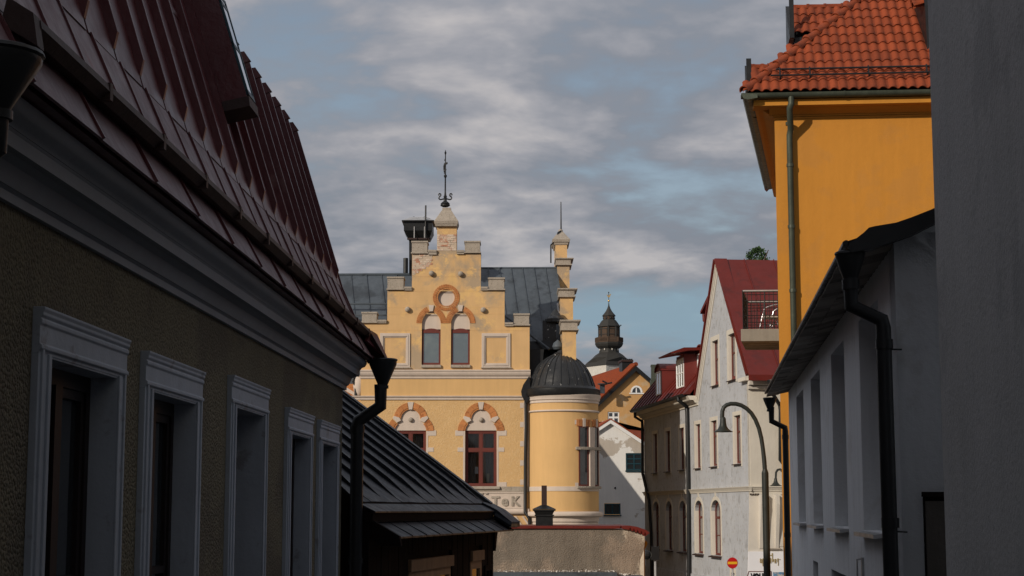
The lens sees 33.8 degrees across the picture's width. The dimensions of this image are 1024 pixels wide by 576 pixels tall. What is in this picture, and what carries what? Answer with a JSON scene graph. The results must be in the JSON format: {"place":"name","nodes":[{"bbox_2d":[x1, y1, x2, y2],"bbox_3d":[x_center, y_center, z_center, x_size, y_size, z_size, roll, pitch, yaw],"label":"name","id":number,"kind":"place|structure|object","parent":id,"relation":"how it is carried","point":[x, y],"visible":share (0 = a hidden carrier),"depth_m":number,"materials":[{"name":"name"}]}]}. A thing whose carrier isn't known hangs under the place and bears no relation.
{"place":"outdoors","nodes":[
{"label":"outdoors","id":0,"kind":"place"},
{"bbox_2d":[225,0,849,377],"label":"sky","id":1,"kind":"structure","parent":0,"point":[630,116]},
{"bbox_2d":[592,359,650,427],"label":"ochre gable house","id":2,"kind":"structure","parent":0,"point":[624,387],"depth_m":95.67,"materials":[{"name":"yellow paint"}]},
{"bbox_2d":[608,412,618,421],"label":"window","id":3,"kind":"structure","parent":2,"relation":"in","point":[613,415],"depth_m":95.54,"materials":[{"name":"white paint"}]},
{"bbox_3d":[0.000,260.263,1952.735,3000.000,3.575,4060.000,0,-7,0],"label":"ground","id":4,"kind":"structure","parent":0,"visible":0},
{"bbox_2d":[0,0,397,575],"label":"roughcast house","id":5,"kind":"structure","parent":4,"relation":"on","point":[191,346],"depth_m":8.96,"materials":[{"name":"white paint"}]},
{"bbox_2d":[45,368,90,575],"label":"window","id":6,"kind":"structure","parent":5,"relation":"in","point":[70,392],"depth_m":7.73,"materials":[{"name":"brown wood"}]},
{"bbox_2d":[149,399,173,575],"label":"window","id":7,"kind":"structure","parent":5,"relation":"in","point":[163,420],"depth_m":9.54,"materials":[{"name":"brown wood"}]},
{"bbox_2d":[290,438,294,575],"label":"window","id":8,"kind":"structure","parent":5,"relation":"in","point":[293,440],"depth_m":14.04,"materials":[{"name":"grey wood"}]},
{"bbox_2d":[340,390,519,575],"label":"black shed","id":9,"kind":"structure","parent":4,"relation":"on","point":[425,513],"depth_m":19.63,"materials":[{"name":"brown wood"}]},
{"bbox_2d":[408,566,450,575],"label":"window","id":10,"kind":"structure","parent":9,"relation":"in","point":[444,571],"depth_m":19.19,"materials":[{"name":"brown wood"}]},
{"bbox_2d":[471,560,481,575],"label":"window","id":11,"kind":"structure","parent":9,"relation":"in","point":[476,566],"depth_m":21.56,"materials":[{"name":"brown wood"}]},
{"bbox_2d":[484,565,492,575],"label":"window","id":12,"kind":"structure","parent":9,"relation":"in","point":[488,568],"depth_m":22.16,"materials":[{"name":"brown wood"}]},
{"bbox_2d":[339,150,602,524],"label":"stepped gable building","id":13,"kind":"structure","parent":4,"relation":"on","point":[492,376],"depth_m":58.06,"materials":[{"name":"paint"}]},
{"bbox_2d":[399,431,425,451],"bbox_3d":[-3.489,5.860,57.865,1.079,1.894,0.070,0,-7,0],"label":"window","id":14,"kind":"structure","parent":13,"relation":"in","point":[410,433],"depth_m":57.95,"materials":[{"name":"red paint"}]},
{"bbox_2d":[402,205,434,275],"bbox_3d":[-3.486,-1.739,62.964,1.199,2.504,1.400,0,-7,0],"label":"ventilation hood","id":15,"kind":"object","parent":13,"relation":"on","point":[418,228],"visible":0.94,"depth_m":62.45,"materials":[{"name":"black paint"}]},
{"bbox_2d":[421,328,440,367],"bbox_3d":[-2.789,2.084,58.250,0.677,1.384,0.230,0,-7,0],"label":"window","id":16,"kind":"structure","parent":13,"relation":"in","point":[431,338],"depth_m":58.32,"materials":[{"name":"grey glass"}]},
{"bbox_2d":[451,328,469,367],"bbox_3d":[-1.776,2.084,58.250,0.677,1.384,0.230,0,-7,0],"label":"window","id":17,"kind":"structure","parent":13,"relation":"in","point":[460,338],"depth_m":58.32,"materials":[{"name":"glass"}]},
{"bbox_2d":[465,431,499,489],"bbox_3d":[-1.033,5.911,57.752,1.229,2.024,0.280,0,-7,0],"label":"window","id":18,"kind":"structure","parent":13,"relation":"in","point":[478,486],"depth_m":57.83,"materials":[{"name":"red paint"}]},
{"bbox_2d":[486,474,489,482],"bbox_3d":[-0.829,6.564,57.919,0.110,0.385,0.110,0,-7,0],"label":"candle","id":19,"kind":"object","parent":13,"relation":"in","point":[487,478],"visible":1,"depth_m":57.88,"materials":[{"name":"wax"}]},
{"bbox_2d":[493,524,648,575],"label":"outbuilding","id":20,"kind":"structure","parent":4,"relation":"on","point":[569,550],"depth_m":39.53,"materials":[{"name":"beige paint"}]},
{"bbox_2d":[533,485,555,525],"bbox_3d":[0.759,5.191,39.964,0.580,0.997,0.600,0,-7,0],"label":"roof chimney","id":21,"kind":"object","parent":20,"relation":"on","point":[544,512],"visible":0.98,"depth_m":39.71,"materials":[{"name":"black paint"}]},
{"bbox_2d":[585,292,626,375],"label":"church tower","id":22,"kind":"structure","parent":4,"relation":"on","point":[608,344],"depth_m":259.66,"materials":[{"name":"metal"}]},
{"bbox_2d":[599,421,640,514],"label":"tiled lean to","id":23,"kind":"object","parent":4,"relation":"on","point":[635,430],"visible":0.16,"depth_m":88.29,"materials":[{"name":"tile"}]},
{"bbox_2d":[598,418,644,536],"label":"white peeling house","id":24,"kind":"structure","parent":4,"relation":"on","point":[622,489],"depth_m":79.87,"materials":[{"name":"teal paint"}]},
{"bbox_2d":[604,503,619,513],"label":"window","id":25,"kind":"structure","parent":24,"relation":"in","point":[609,508],"depth_m":79.65,"materials":[{"name":"black glass"}]},
{"bbox_2d":[626,453,640,469],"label":"window","id":26,"kind":"structure","parent":24,"relation":"in","point":[633,460],"depth_m":80.02,"materials":[{"name":"teal glass"}]},
{"bbox_2d":[629,258,783,575],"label":"grey gabled building","id":27,"kind":"structure","parent":4,"relation":"on","point":[702,480],"depth_m":56.47,"materials":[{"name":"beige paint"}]},
{"bbox_2d":[650,365,655,386],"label":"copper chimney","id":28,"kind":"object","parent":27,"relation":"on","point":[653,377],"visible":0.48,"depth_m":84.17,"materials":[{"name":"green metal"}]},
{"bbox_2d":[651,434,656,473],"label":"window","id":29,"kind":"structure","parent":27,"relation":"in","point":[655,434],"depth_m":66.79,"materials":[{"name":"red paint"}]},
{"bbox_2d":[656,503,659,549],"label":"window","id":30,"kind":"structure","parent":27,"relation":"in","point":[657,508],"depth_m":66.49,"materials":[{"name":"red paint"}]},
{"bbox_2d":[656,371,660,395],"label":"window","id":31,"kind":"structure","parent":27,"relation":"in","point":[658,374],"depth_m":64.91,"materials":[{"name":"white paint"}]},
{"bbox_2d":[663,431,669,472],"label":"window","id":32,"kind":"structure","parent":27,"relation":"in","point":[668,431],"depth_m":64.33,"materials":[{"name":"red paint"}]},
{"bbox_2d":[663,503,672,551],"bbox_3d":[5.979,9.013,63.593,0.320,1.890,1.283,1,-8,-6],"label":"window","id":33,"kind":"structure","parent":27,"relation":"in","point":[670,508],"depth_m":64.02,"materials":[{"name":"red paint"}]},
{"bbox_2d":[676,358,683,388],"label":"window","id":34,"kind":"structure","parent":27,"relation":"in","point":[680,362],"depth_m":61.03,"materials":[{"name":"white paint"}]},
{"bbox_2d":[677,428,683,470],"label":"window","id":35,"kind":"structure","parent":27,"relation":"in","point":[682,428],"depth_m":61.85,"materials":[{"name":"red paint"}]},
{"bbox_2d":[676,503,686,553],"bbox_3d":[6.255,8.695,61.178,0.320,1.890,1.259,1,-8,-6],"label":"window","id":36,"kind":"structure","parent":27,"relation":"in","point":[684,508],"depth_m":61.58,"materials":[{"name":"red paint"}]},
{"bbox_2d":[694,424,700,468],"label":"window","id":37,"kind":"structure","parent":27,"relation":"in","point":[699,460],"depth_m":59.22,"materials":[{"name":"red paint"}]},
{"bbox_2d":[692,502,703,555],"bbox_3d":[6.553,8.351,58.563,0.320,1.890,1.313,1,-8,-6],"label":"window","id":38,"kind":"structure","parent":27,"relation":"in","point":[700,505],"depth_m":58.90,"materials":[{"name":"red paint"}]},
{"bbox_2d":[709,421,716,467],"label":"window","id":39,"kind":"structure","parent":27,"relation":"in","point":[714,422],"depth_m":56.81,"materials":[{"name":"red paint"}]},
{"bbox_2d":[710,341,718,386],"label":"window","id":40,"kind":"structure","parent":27,"relation":"in","point":[716,343],"depth_m":56.87,"materials":[{"name":"red paint"}]},
{"bbox_2d":[708,501,721,557],"bbox_3d":[6.841,8.019,56.038,0.320,1.890,1.432,1,-8,-6],"label":"window","id":41,"kind":"structure","parent":27,"relation":"in","point":[717,508],"depth_m":56.38,"materials":[{"name":"red paint"}]},
{"bbox_2d":[726,334,735,381],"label":"window","id":42,"kind":"structure","parent":27,"relation":"in","point":[732,336],"depth_m":54.56,"materials":[{"name":"red paint"}]},
{"bbox_2d":[732,415,740,464],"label":"window","id":43,"kind":"structure","parent":27,"relation":"in","point":[738,417],"depth_m":53.63,"materials":[{"name":"red paint"}]},
{"bbox_2d":[714,402,770,575],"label":"street lamp","id":44,"kind":"object","parent":4,"relation":"on","point":[723,427],"visible":1,"depth_m":31.74,"materials":[{"name":"grey metal"}]},
{"bbox_2d":[746,246,769,259],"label":"garden tree","id":45,"kind":"object","parent":4,"relation":"on","point":[752,253],"visible":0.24,"depth_m":74.77,"materials":[{"name":"green plant"}]},
{"bbox_2d":[739,0,934,575],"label":"orange house","id":46,"kind":"structure","parent":4,"relation":"on","point":[836,98],"depth_m":31.44,"materials":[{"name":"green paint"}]},
{"bbox_2d":[759,304,778,328],"bbox_3d":[5.938,0.660,38.334,0.654,0.592,0.462,-1,-8,5],"label":"garden chair","id":47,"kind":"object","parent":46,"relation":"on","point":[775,317],"visible":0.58,"depth_m":38.21,"materials":[{"name":"metal"}]},
{"bbox_2d":[763,208,946,575],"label":"white house","id":48,"kind":"structure","parent":4,"relation":"on","point":[856,376],"depth_m":11.91,"materials":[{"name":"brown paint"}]},
{"bbox_2d":[793,522,805,525],"bbox_3d":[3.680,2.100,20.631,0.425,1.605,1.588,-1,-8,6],"label":"window sill","id":49,"kind":"structure","parent":48,"relation":"in","point":[796,523],"depth_m":20.01,"materials":[{"name":"grey stone"}]},
{"bbox_2d":[807,524,823,528],"bbox_3d":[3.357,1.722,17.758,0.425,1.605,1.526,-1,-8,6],"label":"window sill","id":50,"kind":"structure","parent":48,"relation":"in","point":[814,526],"depth_m":17.21,"materials":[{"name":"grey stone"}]},
{"bbox_2d":[827,527,848,532],"bbox_3d":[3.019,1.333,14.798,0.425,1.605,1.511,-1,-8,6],"label":"window sill","id":51,"kind":"structure","parent":48,"relation":"in","point":[833,529],"depth_m":14.39,"materials":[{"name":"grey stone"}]},
{"bbox_2d":[854,531,881,538],"bbox_3d":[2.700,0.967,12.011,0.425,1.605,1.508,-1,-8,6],"label":"window sill","id":52,"kind":"structure","parent":48,"relation":"in","point":[872,535],"depth_m":11.66,"materials":[{"name":"grey stone"}]},
{"bbox_2d":[928,0,1023,575],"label":"grey house","id":53,"kind":"structure","parent":4,"relation":"on","point":[976,51],"depth_m":7.22,"materials":[{"name":"grey paint"}]},
{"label":"street","id":54,"kind":"structure","parent":0,"visible":0},
{"bbox_2d":[645,546,659,575],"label":"street sign","id":55,"kind":"object","parent":54,"relation":"on","point":[655,553],"visible":0.84,"depth_m":45.46,"materials":[{"name":"grey metal"}]},
{"bbox_2d":[727,557,737,575],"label":"no entry sign","id":56,"kind":"object","parent":54,"relation":"on","point":[732,563],"visible":1,"depth_m":50.28,"materials":[{"name":"metal"}]}
]}

